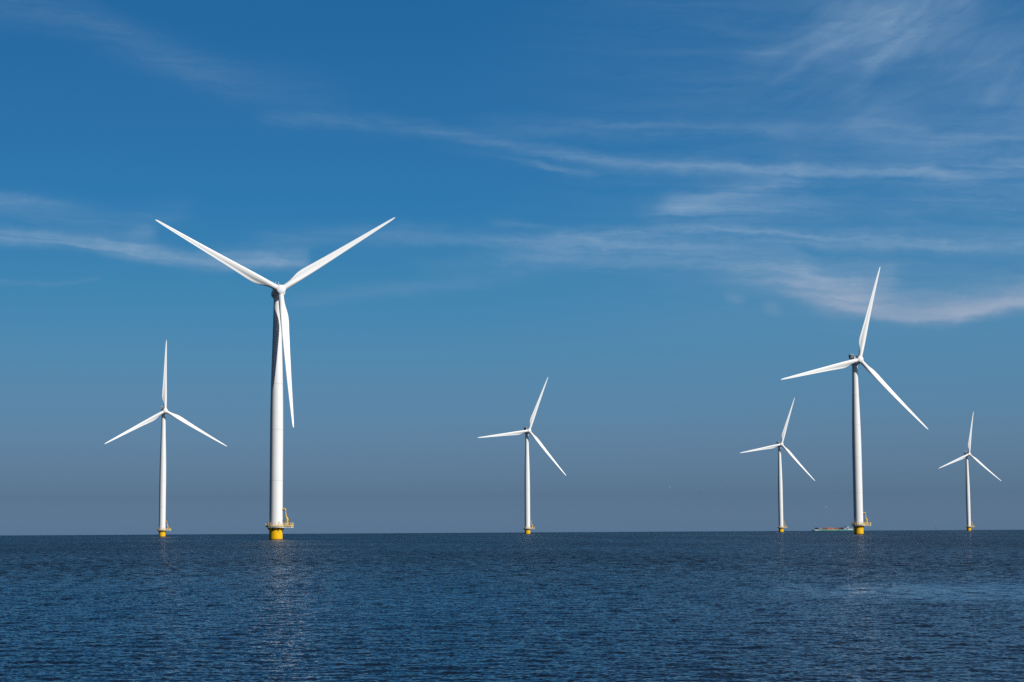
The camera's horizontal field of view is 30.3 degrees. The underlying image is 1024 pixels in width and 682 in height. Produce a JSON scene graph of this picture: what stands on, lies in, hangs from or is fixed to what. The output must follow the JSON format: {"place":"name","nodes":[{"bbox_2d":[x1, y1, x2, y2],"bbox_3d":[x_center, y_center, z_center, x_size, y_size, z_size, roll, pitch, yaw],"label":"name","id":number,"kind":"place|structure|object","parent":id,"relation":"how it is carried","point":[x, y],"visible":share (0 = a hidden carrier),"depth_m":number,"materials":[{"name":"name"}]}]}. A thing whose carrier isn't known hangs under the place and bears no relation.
{"place":"outdoors","nodes":[
{"label":"outdoors","id":0,"kind":"place"},
{"bbox_2d":[0,530,1023,681],"bbox_3d":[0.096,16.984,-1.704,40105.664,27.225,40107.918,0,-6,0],"label":"water","id":1,"kind":"structure","parent":0,"point":[838,606],"depth_m":86.97,"materials":[{"name":"blue liquid"}]},
{"bbox_2d":[105,340,225,536],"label":"wind turbine","id":2,"kind":"object","parent":1,"relation":"in","point":[164,411],"visible":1,"depth_m":1726.60,"materials":[{"name":"metal"}]},
{"bbox_2d":[156,217,394,539],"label":"wind turbine","id":3,"kind":"object","parent":1,"relation":"in","point":[280,334],"visible":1,"depth_m":867.98,"materials":[{"name":"white metal"}]},
{"bbox_2d":[478,378,565,533],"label":"wind turbine","id":4,"kind":"object","parent":1,"relation":"in","point":[527,528],"visible":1,"depth_m":2105.46,"materials":[{"name":"metal"}]},
{"bbox_2d":[741,398,814,531],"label":"wind turbine","id":5,"kind":"object","parent":1,"relation":"in","point":[780,527],"visible":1,"depth_m":2476.83,"materials":[{"name":"metal"}]},
{"bbox_2d":[812,526,852,530],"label":"container ship","id":6,"kind":"object","parent":1,"relation":"on","point":[845,528],"visible":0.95,"depth_m":4969.22,"materials":[{"name":"teal paint"}]},
{"bbox_2d":[781,268,927,533],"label":"wind turbine","id":7,"kind":"object","parent":1,"relation":"in","point":[855,361],"visible":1,"depth_m":1244.92,"materials":[{"name":"metal"}]},
{"bbox_2d":[940,411,1000,530],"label":"wind turbine","id":8,"kind":"object","parent":1,"relation":"in","point":[968,512],"visible":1,"depth_m":2833.90,"materials":[{"name":"metal"}]},
{"bbox_2d":[0,0,1023,534],"label":"sky","id":9,"kind":"structure","parent":0,"point":[665,214],"materials":[{"name":"blue"}]}
]}

